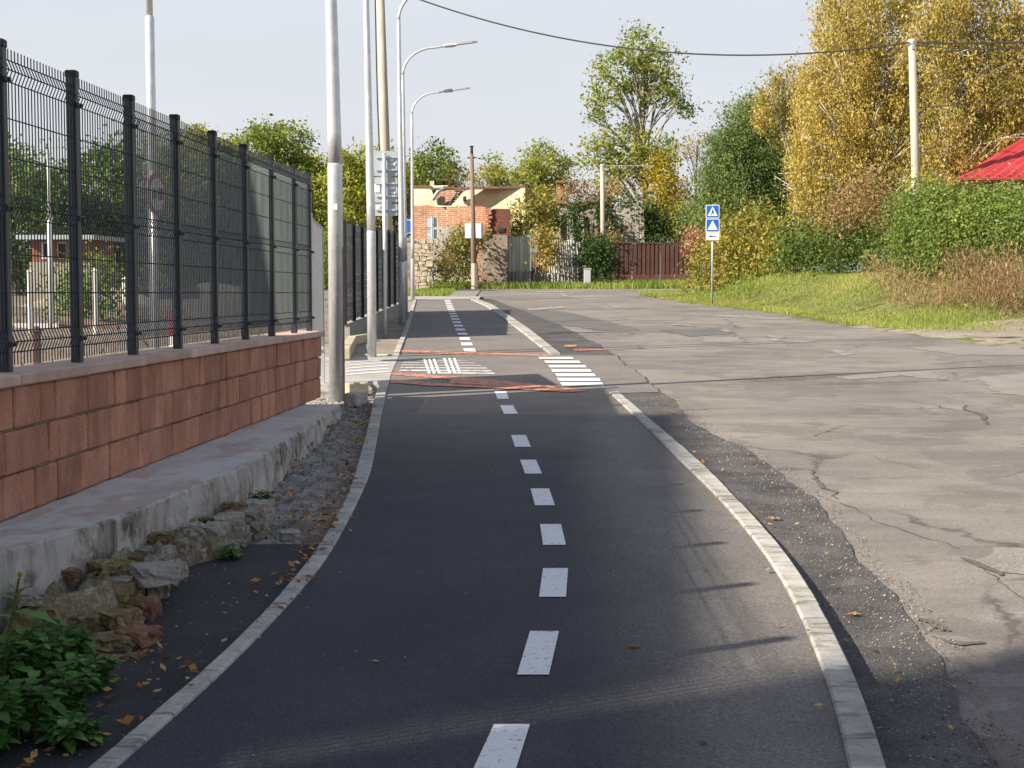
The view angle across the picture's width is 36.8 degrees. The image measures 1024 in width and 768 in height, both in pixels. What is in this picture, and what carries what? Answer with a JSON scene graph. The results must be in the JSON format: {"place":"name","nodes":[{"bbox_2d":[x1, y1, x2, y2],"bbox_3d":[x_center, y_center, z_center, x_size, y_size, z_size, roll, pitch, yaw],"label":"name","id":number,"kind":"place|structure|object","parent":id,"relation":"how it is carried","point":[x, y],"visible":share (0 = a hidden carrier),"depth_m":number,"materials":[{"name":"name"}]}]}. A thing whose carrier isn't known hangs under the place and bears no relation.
{"place":"outdoors","nodes":[
{"label":"outdoors","id":0,"kind":"place"},
{"bbox_2d":[0,544,318,767],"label":"asphalt strip","id":1,"kind":"object","parent":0,"point":[195,611],"visible":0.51,"depth_m":6.16,"materials":[{"name":"asphalt"}]},
{"bbox_2d":[0,676,26,749],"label":"weed plant","id":2,"kind":"object","parent":1,"relation":"on","point":[6,709],"visible":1,"depth_m":4.77,"materials":[{"name":"green plant"}]},
{"bbox_2d":[0,571,56,690],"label":"sow thistle","id":3,"kind":"object","parent":1,"relation":"on","point":[42,614],"visible":0.98,"depth_m":5.35,"materials":[{"name":"green plant"}]},
{"bbox_2d":[0,617,57,690],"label":"weed plant","id":4,"kind":"object","parent":1,"relation":"on","point":[35,650],"visible":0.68,"depth_m":5.48,"materials":[{"name":"green plant"}]},
{"bbox_2d":[0,670,70,744],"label":"weed plant","id":5,"kind":"object","parent":1,"relation":"on","point":[36,697],"visible":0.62,"depth_m":4.95,"materials":[{"name":"green plant"}]},
{"bbox_2d":[3,615,77,667],"bbox_3d":[-1.757,0.980,5.734,0.284,0.202,0.259,2,4,23],"label":"weed plant","id":6,"kind":"object","parent":1,"relation":"on","point":[58,651],"visible":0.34,"depth_m":5.69,"materials":[{"name":"green plant"}]},
{"bbox_2d":[24,661,99,715],"bbox_3d":[-1.518,1.042,5.205,0.247,0.186,0.330,0,4,0],"label":"weed plant","id":7,"kind":"object","parent":1,"relation":"on","point":[76,690],"visible":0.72,"depth_m":5.16,"materials":[{"name":"green plant"}]},
{"bbox_2d":[34,620,97,667],"bbox_3d":[-1.712,0.992,5.869,0.212,0.168,0.251,2,5,31],"label":"weed plant","id":8,"kind":"object","parent":1,"relation":"on","point":[84,643],"visible":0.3,"depth_m":5.87,"materials":[{"name":"green plant"}]},
{"bbox_2d":[33,710,108,753],"bbox_3d":[-1.402,1.106,4.884,0.218,0.127,0.228,2,4,27],"label":"weed plant","id":9,"kind":"object","parent":1,"relation":"on","point":[67,732],"visible":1,"depth_m":4.86,"materials":[{"name":"green plant"}]},
{"bbox_2d":[51,652,123,692],"bbox_3d":[-1.528,1.043,5.502,0.249,0.158,0.243,2,4,28],"label":"weed plant","id":10,"kind":"object","parent":1,"relation":"on","point":[87,663],"visible":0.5,"depth_m":5.50,"materials":[{"name":"green plant"}]},
{"bbox_2d":[0,499,276,663],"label":"broken foundation","id":11,"kind":"object","parent":1,"relation":"on","point":[114,599],"visible":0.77,"depth_m":6.52,"materials":[{"name":"stone"}]},
{"bbox_2d":[128,559,180,587],"bbox_3d":[-1.565,0.833,6.776,0.217,0.093,0.204,-2,5,-31],"label":"concrete chunk","id":12,"kind":"object","parent":11,"relation":"on","point":[154,573],"visible":0.98,"depth_m":6.70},
{"bbox_2d":[0,573,308,767],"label":"fallen leaves","id":13,"kind":"object","parent":1,"relation":"on","point":[127,719],"visible":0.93,"depth_m":5.49,"materials":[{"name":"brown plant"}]},
{"bbox_2d":[12,298,328,365],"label":"grass","id":14,"kind":"structure","parent":0,"point":[280,327],"depth_m":26.25,"materials":[{"name":"green plant"}]},
{"bbox_2d":[319,355,398,385],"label":"pavement","id":15,"kind":"structure","parent":0,"point":[374,379],"depth_m":18.87,"materials":[{"name":"concrete"}]},
{"bbox_2d":[363,0,376,356],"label":"street lamp","id":16,"kind":"object","parent":15,"relation":"on","point":[371,284],"visible":0.96,"depth_m":20.84,"materials":[{"name":"metal"}]},
{"bbox_2d":[325,300,413,354],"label":"verge","id":17,"kind":"structure","parent":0,"point":[389,344],"depth_m":25.25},
{"bbox_2d":[373,151,397,338],"bbox_3d":[-2.091,-2.267,25.424,0.407,3.141,0.104,0,4,0],"label":"sign board","id":18,"kind":"object","parent":17,"relation":"on","point":[385,187],"visible":0.87,"depth_m":25.39,"materials":[{"name":"metal"}]},
{"bbox_2d":[397,0,407,324],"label":"street lamp","id":19,"kind":"object","parent":17,"relation":"on","point":[401,227],"visible":0.95,"depth_m":29.77,"materials":[{"name":"metal"}]},
{"bbox_2d":[401,41,477,312],"bbox_3d":[-1.675,-4.761,35.758,1.765,6.329,0.170,0,4,0],"label":"street lamp","id":20,"kind":"object","parent":17,"relation":"on","point":[452,44],"visible":0.85,"depth_m":35.68,"materials":[{"name":"metal"}]},
{"bbox_2d":[411,87,469,299],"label":"street lamp","id":21,"kind":"object","parent":17,"relation":"on","point":[412,224],"visible":0.98,"depth_m":45.69,"materials":[{"name":"metal"}]},
{"bbox_2d":[349,299,416,354],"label":"kerb","id":22,"kind":"structure","parent":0,"point":[402,339],"depth_m":24.57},
{"bbox_2d":[118,300,848,767],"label":"cycle path","id":23,"kind":"structure","parent":0,"point":[434,602],"depth_m":6.51,"materials":[{"name":"asphalt"}]},
{"bbox_2d":[390,379,575,391],"bbox_3d":[-0.385,0.019,16.690,2.525,0.036,0.418,2,5,29],"label":"road marking","id":24,"kind":"object","parent":23,"relation":"on","point":[453,384],"visible":1,"depth_m":16.74,"materials":[{"name":"red paint"}]},
{"bbox_2d":[392,372,584,391],"bbox_3d":[-0.318,-0.035,17.344,3.256,0.058,0.378,4,6,45],"label":"road marking","id":25,"kind":"object","parent":23,"relation":"on","point":[449,377],"visible":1,"depth_m":17.63,"materials":[{"name":"red paint"}]},
{"bbox_2d":[450,378,552,387],"bbox_3d":[-0.165,-0.004,16.892,1.694,0.030,0.480,3,5,37],"label":"road marking","id":26,"kind":"object","parent":23,"relation":"on","point":[479,382],"visible":1,"depth_m":16.93,"materials":[{"name":"red paint"}]},
{"bbox_2d":[474,724,529,767],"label":"road marking","id":27,"kind":"object","parent":23,"relation":"on","point":[503,745],"visible":1,"depth_m":4.83,"materials":[{"name":"white paint"}]},
{"bbox_2d":[517,631,558,673],"bbox_3d":[0.105,1.033,5.945,0.117,0.016,0.642,0,4,5],"label":"road marking","id":28,"kind":"object","parent":23,"relation":"on","point":[538,654],"visible":1,"depth_m":5.92,"materials":[{"name":"white paint"}]},
{"bbox_2d":[531,488,554,504],"bbox_3d":[0.188,0.696,9.534,0.120,0.016,0.631,0,4,-2],"label":"road marking","id":29,"kind":"object","parent":23,"relation":"on","point":[542,496],"visible":1,"depth_m":9.53,"materials":[{"name":"white paint"}]},
{"bbox_2d":[540,524,565,544],"bbox_3d":[0.219,0.810,8.318,0.125,0.015,0.589,0,4,0],"label":"road marking","id":30,"kind":"object","parent":23,"relation":"on","point":[552,534],"visible":1,"depth_m":8.30,"materials":[{"name":"white paint"}]},
{"bbox_2d":[539,568,567,596],"bbox_3d":[0.196,0.919,7.157,0.121,0.015,0.609,0,4,3],"label":"road marking","id":31,"kind":"object","parent":23,"relation":"on","point":[553,582],"visible":1,"depth_m":7.14,"materials":[{"name":"white paint"}]},
{"bbox_2d":[0,0,1023,232],"label":"sky","id":32,"kind":"structure","parent":0,"point":[224,64],"materials":[{"name":"white"}]},
{"bbox_2d":[12,273,1023,544],"bbox_3d":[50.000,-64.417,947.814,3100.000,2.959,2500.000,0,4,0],"label":"ground","id":33,"kind":"structure","parent":0,"point":[326,315],"depth_m":33.00,"materials":[{"name":"green plant"}]},
{"bbox_2d":[8,132,92,294],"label":"tree","id":34,"kind":"object","parent":33,"relation":"on","point":[11,212],"visible":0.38,"depth_m":51.44,"materials":[{"name":"green plant"}]},
{"bbox_2d":[47,150,53,326],"bbox_3d":[-8.967,-2.777,29.880,0.098,3.498,0.100,0,4,0],"label":"lamp mast","id":35,"kind":"object","parent":33,"relation":"on","point":[48,253],"visible":0.48,"depth_m":29.86,"materials":[{"name":"metal"}]},
{"bbox_2d":[16,235,123,299],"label":"hut","id":36,"kind":"object","parent":33,"relation":"on","point":[62,258],"visible":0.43,"depth_m":45.84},
{"bbox_2d":[11,237,144,321],"bbox_3d":[-9.422,-2.283,33.748,2.805,1.982,3.451,0,4,0],"label":"bush","id":37,"kind":"object","parent":33,"relation":"on","point":[87,286],"visible":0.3,"depth_m":33.66,"materials":[{"name":"green plant"}]},
{"bbox_2d":[30,118,188,288],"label":"tree","id":38,"kind":"object","parent":33,"relation":"on","point":[112,200],"visible":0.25,"depth_m":53.67,"materials":[{"name":"green plant"}]},
{"bbox_2d":[145,0,159,348],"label":"lamp mast","id":39,"kind":"object","parent":33,"relation":"on","point":[150,61],"visible":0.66,"depth_m":19.74,"materials":[{"name":"metal"}]},
{"bbox_2d":[147,170,164,348],"bbox_3d":[-4.387,-1.421,18.860,0.131,2.394,0.520,1,4,13],"label":"road sign","id":40,"kind":"object","parent":33,"relation":"on","point":[155,347],"visible":0.42,"depth_m":18.90,"materials":[{"name":"metal"}]},
{"bbox_2d":[0,404,341,631],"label":"concrete foundation","id":41,"kind":"object","parent":33,"relation":"on","point":[95,522],"visible":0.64,"depth_m":7.94,"materials":[{"name":"concrete"}]},
{"bbox_2d":[0,330,324,521],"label":"block wall","id":42,"kind":"structure","parent":41,"relation":"on","point":[67,427],"depth_m":8.81,"materials":[{"name":"brick"}]},
{"bbox_2d":[0,38,314,371],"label":"fence","id":43,"kind":"object","parent":42,"relation":"on","point":[274,215],"visible":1,"depth_m":9.44,"materials":[{"name":"black metal"}]},
{"bbox_2d":[120,130,233,287],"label":"tree","id":44,"kind":"object","parent":33,"relation":"on","point":[183,213],"visible":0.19,"depth_m":58.64,"materials":[{"name":"green plant"}]},
{"bbox_2d":[162,131,240,285],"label":"tree","id":45,"kind":"object","parent":33,"relation":"on","point":[223,218],"visible":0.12,"depth_m":60.37,"materials":[{"name":"green plant"}]},
{"bbox_2d":[166,120,261,258],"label":"tree","id":46,"kind":"object","parent":33,"relation":"on","point":[196,126],"visible":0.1,"depth_m":72.74,"materials":[{"name":"green plant"}]},
{"bbox_2d":[88,383,387,767],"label":"kerb","id":47,"kind":"structure","parent":33,"relation":"on","point":[127,746],"depth_m":6.25,"materials":[{"name":"concrete"}]},
{"bbox_2d":[227,113,327,252],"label":"tree","id":48,"kind":"object","parent":33,"relation":"on","point":[275,142],"visible":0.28,"depth_m":78.65,"materials":[{"name":"green plant"}]},
{"bbox_2d":[255,385,378,543],"bbox_3d":[-1.823,0.456,12.465,1.295,0.307,9.135,0,4,-3],"label":"gravel bed","id":49,"kind":"object","parent":33,"relation":"on","point":[307,497],"visible":0.52,"depth_m":10.44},
{"bbox_2d":[312,213,324,382],"bbox_3d":[-2.055,-0.842,16.230,0.042,1.850,1.543,0,4,-3],"label":"gate leaf","id":50,"kind":"object","parent":49,"relation":"on","point":[318,272],"visible":0.57,"depth_m":16.33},
{"bbox_2d":[271,403,378,594],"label":"fallen leaves","id":51,"kind":"object","parent":49,"relation":"on","point":[289,493],"visible":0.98,"depth_m":8.80,"materials":[{"name":"brown plant"}]},
{"bbox_2d":[344,391,367,406],"bbox_3d":[-1.525,0.146,15.059,0.151,0.139,0.316,1,4,19],"label":"concrete chunk","id":52,"kind":"object","parent":49,"relation":"on","point":[358,398],"visible":0.98,"depth_m":14.94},
{"bbox_2d":[325,0,344,403],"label":"street lamp","id":53,"kind":"object","parent":33,"relation":"on","point":[336,288],"visible":0.92,"depth_m":15.21,"materials":[{"name":"metal"}]},
{"bbox_2d":[311,136,382,268],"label":"tree","id":54,"kind":"object","parent":33,"relation":"on","point":[354,178],"visible":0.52,"depth_m":76.51,"materials":[{"name":"green plant"}]},
{"bbox_2d":[343,220,405,339],"bbox_3d":[-2.640,-2.082,30.680,0.180,2.170,11.572,0,4,1],"label":"slatted fence","id":55,"kind":"object","parent":33,"relation":"on","point":[355,305],"visible":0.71,"depth_m":27.45,"materials":[{"name":"metal"}]},
{"bbox_2d":[375,0,392,261],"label":"utility pole","id":56,"kind":"object","parent":33,"relation":"on","point":[383,112],"visible":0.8,"depth_m":44.42,"materials":[{"name":"concrete"}]},
{"bbox_2d":[352,139,435,261],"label":"tree","id":57,"kind":"object","parent":33,"relation":"on","point":[408,198],"visible":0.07,"depth_m":80.91,"materials":[{"name":"green plant"}]},
{"bbox_2d":[396,238,433,288],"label":"stone pier","id":58,"kind":"structure","parent":33,"relation":"on","point":[423,261],"depth_m":55.81,"materials":[{"name":"stone"}]},
{"bbox_2d":[397,136,469,237],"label":"tree","id":59,"kind":"object","parent":33,"relation":"on","point":[426,161],"visible":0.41,"depth_m":86.43,"materials":[{"name":"green plant"}]},
{"bbox_2d":[408,284,460,295],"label":"grass","id":60,"kind":"structure","parent":33,"relation":"on","point":[443,290],"depth_m":52.24,"materials":[{"name":"green plant"}]},
{"bbox_2d":[419,223,469,287],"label":"bare scrub","id":61,"kind":"object","parent":33,"relation":"on","point":[445,260],"visible":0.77,"depth_m":57.88,"materials":[{"name":"brown plant"}]},
{"bbox_2d":[429,217,499,288],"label":"bush","id":62,"kind":"object","parent":33,"relation":"on","point":[464,243],"visible":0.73,"depth_m":61.43,"materials":[{"name":"green plant"}]},
{"bbox_2d":[410,181,524,281],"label":"brick ruin","id":63,"kind":"object","parent":33,"relation":"on","point":[428,203],"visible":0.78,"depth_m":67.81,"materials":[{"name":"beige paint"}]},
{"bbox_2d":[505,175,569,246],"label":"tree","id":64,"kind":"object","parent":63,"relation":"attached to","point":[542,206],"visible":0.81,"depth_m":67.47,"materials":[{"name":"yellow plant"}]},
{"bbox_2d":[468,146,477,288],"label":"wooden pole","id":65,"kind":"object","parent":33,"relation":"on","point":[474,274],"visible":0.84,"depth_m":59.64,"materials":[{"name":"brown wood"}]},
{"bbox_2d":[465,149,523,186],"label":"tree","id":66,"kind":"object","parent":33,"relation":"on","point":[497,172],"visible":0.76,"depth_m":90.93,"materials":[{"name":"green plant"}]},
{"bbox_2d":[481,207,509,283],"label":"brick pier","id":67,"kind":"structure","parent":33,"relation":"on","point":[494,264],"depth_m":63.74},
{"bbox_2d":[469,298,559,354],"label":"kerb","id":68,"kind":"structure","parent":33,"relation":"on","point":[535,338],"depth_m":28.04,"materials":[{"name":"concrete"}]},
{"bbox_2d":[502,136,579,255],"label":"tree","id":69,"kind":"object","parent":33,"relation":"on","point":[532,162],"visible":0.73,"depth_m":88.68,"materials":[{"name":"green plant"}]},
{"bbox_2d":[511,216,570,276],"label":"yellow bush","id":70,"kind":"object","parent":33,"relation":"on","point":[548,251],"visible":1,"depth_m":63.16,"materials":[{"name":"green plant"}]},
{"bbox_2d":[507,236,582,283],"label":"sheet fence","id":71,"kind":"object","parent":33,"relation":"on","point":[518,268],"visible":0.61,"depth_m":64.29,"materials":[{"name":"grey metal"}]},
{"bbox_2d":[427,278,740,288],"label":"grass","id":72,"kind":"structure","parent":33,"relation":"on","point":[639,284],"depth_m":61.07,"materials":[{"name":"green plant"}]},
{"bbox_2d":[547,180,643,279],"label":"grey ruin","id":73,"kind":"object","parent":33,"relation":"on","point":[633,229],"visible":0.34,"depth_m":78.88,"materials":[{"name":"paint"}]},
{"bbox_2d":[549,169,639,241],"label":"climbing ivy","id":74,"kind":"object","parent":73,"relation":"attached to","point":[568,189],"visible":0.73,"depth_m":79.60,"materials":[{"name":"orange plant"}]},
{"bbox_2d":[536,177,679,253],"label":"climbing ivy","id":75,"kind":"object","parent":73,"relation":"attached to","point":[652,229],"visible":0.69,"depth_m":78.20,"materials":[{"name":"green plant"}]},
{"bbox_2d":[568,222,624,282],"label":"bush","id":76,"kind":"object","parent":33,"relation":"on","point":[597,254],"visible":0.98,"depth_m":63.48,"materials":[{"name":"green plant"}]},
{"bbox_2d":[600,164,634,278],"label":"utility pole","id":77,"kind":"object","parent":33,"relation":"on","point":[602,201],"visible":0.78,"depth_m":73.49,"materials":[{"name":"concrete"}]},
{"bbox_2d":[570,17,705,269],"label":"tall tree","id":78,"kind":"object","parent":33,"relation":"on","point":[639,133],"visible":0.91,"depth_m":82.95,"materials":[{"name":"green plant"}]},
{"bbox_2d":[629,141,698,245],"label":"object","id":79,"kind":"object","parent":78,"relation":"attached to","point":[667,179],"visible":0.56,"depth_m":80.89,"materials":[{"name":"yellow plant"}]},
{"bbox_2d":[606,242,699,280],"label":"metal fence","id":80,"kind":"object","parent":33,"relation":"on","point":[642,258],"visible":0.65,"depth_m":72.76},
{"bbox_2d":[665,124,711,218],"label":"tree","id":81,"kind":"object","parent":33,"relation":"on","point":[690,157],"visible":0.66,"depth_m":77.34,"materials":[{"name":"plant"}]},
{"bbox_2d":[673,220,709,262],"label":"pink bush","id":82,"kind":"object","parent":33,"relation":"on","point":[689,239],"visible":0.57,"depth_m":65.36,"materials":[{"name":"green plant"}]},
{"bbox_2d":[659,190,729,257],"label":"bush","id":83,"kind":"object","parent":33,"relation":"on","point":[683,213],"visible":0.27,"depth_m":77.05,"materials":[{"name":"green plant"}]},
{"bbox_2d":[706,204,718,304],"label":"crossing sign","id":84,"kind":"object","parent":33,"relation":"on","point":[712,225],"visible":0.98,"depth_m":41.46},
{"bbox_2d":[668,181,815,294],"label":"shrub mound","id":85,"kind":"object","parent":33,"relation":"on","point":[741,231],"visible":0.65,"depth_m":50.72,"materials":[{"name":"yellow plant"}]},
{"bbox_2d":[673,67,815,242],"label":"conifer","id":86,"kind":"object","parent":33,"relation":"on","point":[747,155],"visible":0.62,"depth_m":56.58,"materials":[{"name":"green plant"}]},
{"bbox_2d":[609,391,885,767],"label":"kerb","id":87,"kind":"structure","parent":33,"relation":"on","point":[860,741],"depth_m":6.30,"materials":[{"name":"concrete"}]},
{"bbox_2d":[744,56,820,218],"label":"birch tree","id":88,"kind":"object","parent":33,"relation":"on","point":[776,83],"visible":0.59,"depth_m":52.25,"materials":[{"name":"yellow plant"}]},
{"bbox_2d":[674,255,903,306],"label":"tall grass","id":89,"kind":"structure","parent":33,"relation":"on","point":[740,288],"depth_m":43.22,"materials":[{"name":"green plant"}]},
{"bbox_2d":[749,196,899,278],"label":"bush","id":90,"kind":"object","parent":33,"relation":"on","point":[851,250],"visible":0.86,"depth_m":43.94,"materials":[{"name":"green plant"}]},
{"bbox_2d":[636,270,1023,329],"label":"grass","id":91,"kind":"structure","parent":33,"relation":"on","point":[894,320],"depth_m":35.92,"materials":[{"name":"green plant"}]},
{"bbox_2d":[772,0,936,271],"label":"birch tree","id":92,"kind":"object","parent":33,"relation":"on","point":[852,123],"visible":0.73,"depth_m":46.76,"materials":[{"name":"yellow plant"}]},
{"bbox_2d":[809,148,907,257],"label":"rust bush","id":93,"kind":"object","parent":33,"relation":"on","point":[840,207],"visible":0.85,"depth_m":42.73,"materials":[{"name":"brown plant"}]},
{"bbox_2d":[907,38,919,215],"bbox_3d":[10.400,-5.768,39.693,0.513,6.179,0.260,0,4,0],"label":"utility pole","id":94,"kind":"object","parent":33,"relation":"on","point":[914,131],"visible":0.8,"depth_m":39.53,"materials":[{"name":"concrete"}]},
{"bbox_2d":[420,0,909,55],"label":"overhead cable","id":95,"kind":"object","parent":94,"relation":"attached to","point":[668,51],"visible":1,"depth_m":41.49,"materials":[{"name":"rubber"}]},
{"bbox_2d":[848,318,1023,347],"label":"gravel verge","id":96,"kind":"structure","parent":33,"relation":"on","point":[992,337],"depth_m":27.03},
{"bbox_2d":[846,228,1023,321],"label":"dry weeds","id":97,"kind":"object","parent":96,"relation":"on","point":[1011,273],"visible":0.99,"depth_m":31.31,"materials":[{"name":"brown plant"}]},
{"bbox_2d":[863,157,1023,287],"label":"hedge","id":98,"kind":"object","parent":33,"relation":"on","point":[911,226],"visible":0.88,"depth_m":35.35,"materials":[{"name":"green plant"}]},
{"bbox_2d":[882,0,1023,265],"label":"birch tree","id":99,"kind":"object","parent":33,"relation":"on","point":[955,142],"visible":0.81,"depth_m":44.78,"materials":[{"name":"yellow plant"}]},
{"bbox_2d":[949,137,1023,264],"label":"house","id":100,"kind":"structure","parent":33,"relation":"on","point":[1013,154],"depth_m":40.93,"materials":[{"name":"red metal"}]},
{"bbox_2d":[477,289,1023,767],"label":"road","id":101,"kind":"structure","parent":0,"point":[781,405],"depth_m":12.57,"materials":[{"name":"asphalt"}]},
{"bbox_2d":[514,307,638,330],"bbox_3d":[0.829,-1.525,34.460,1.633,0.217,13.107,-1,4,-9],"label":"road patch","id":102,"kind":"object","parent":101,"relation":"on","point":[565,318],"visible":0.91,"depth_m":31.97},
{"bbox_2d":[661,328,735,336],"bbox_3d":[3.324,-0.931,27.529,1.284,0.057,2.958,0,4,0],"label":"road patch","id":103,"kind":"object","parent":101,"relation":"on","point":[699,332],"visible":1,"depth_m":27.35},
{"bbox_2d":[479,299,999,767],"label":"gravel strip","id":104,"kind":"object","parent":101,"relation":"on","point":[557,337],"visible":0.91,"depth_m":6.99,"materials":[{"name":"gravel"}]},
{"bbox_2d":[24,388,1023,767],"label":"pebbles","id":105,"kind":"object","parent":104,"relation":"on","point":[372,390],"visible":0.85,"depth_m":7.39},
{"bbox_2d":[836,371,946,379],"bbox_3d":[4.441,-0.108,18.264,1.344,0.029,1.258,0,4,0],"label":"road patch","id":106,"kind":"object","parent":101,"relation":"on","point":[923,374],"visible":1,"depth_m":18.18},
{"bbox_2d":[906,346,1023,354],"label":"road patch","id":107,"kind":"object","parent":101,"relation":"on","point":[979,350],"visible":1,"depth_m":22.53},
{"bbox_2d":[975,547,1023,573],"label":"road patch","id":108,"kind":"object","parent":101,"relation":"on","point":[1007,559],"visible":1,"depth_m":7.74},
{"bbox_2d":[976,373,1023,395],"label":"road patch","id":109,"kind":"object","parent":101,"relation":"on","point":[1012,384],"visible":1,"depth_m":17.16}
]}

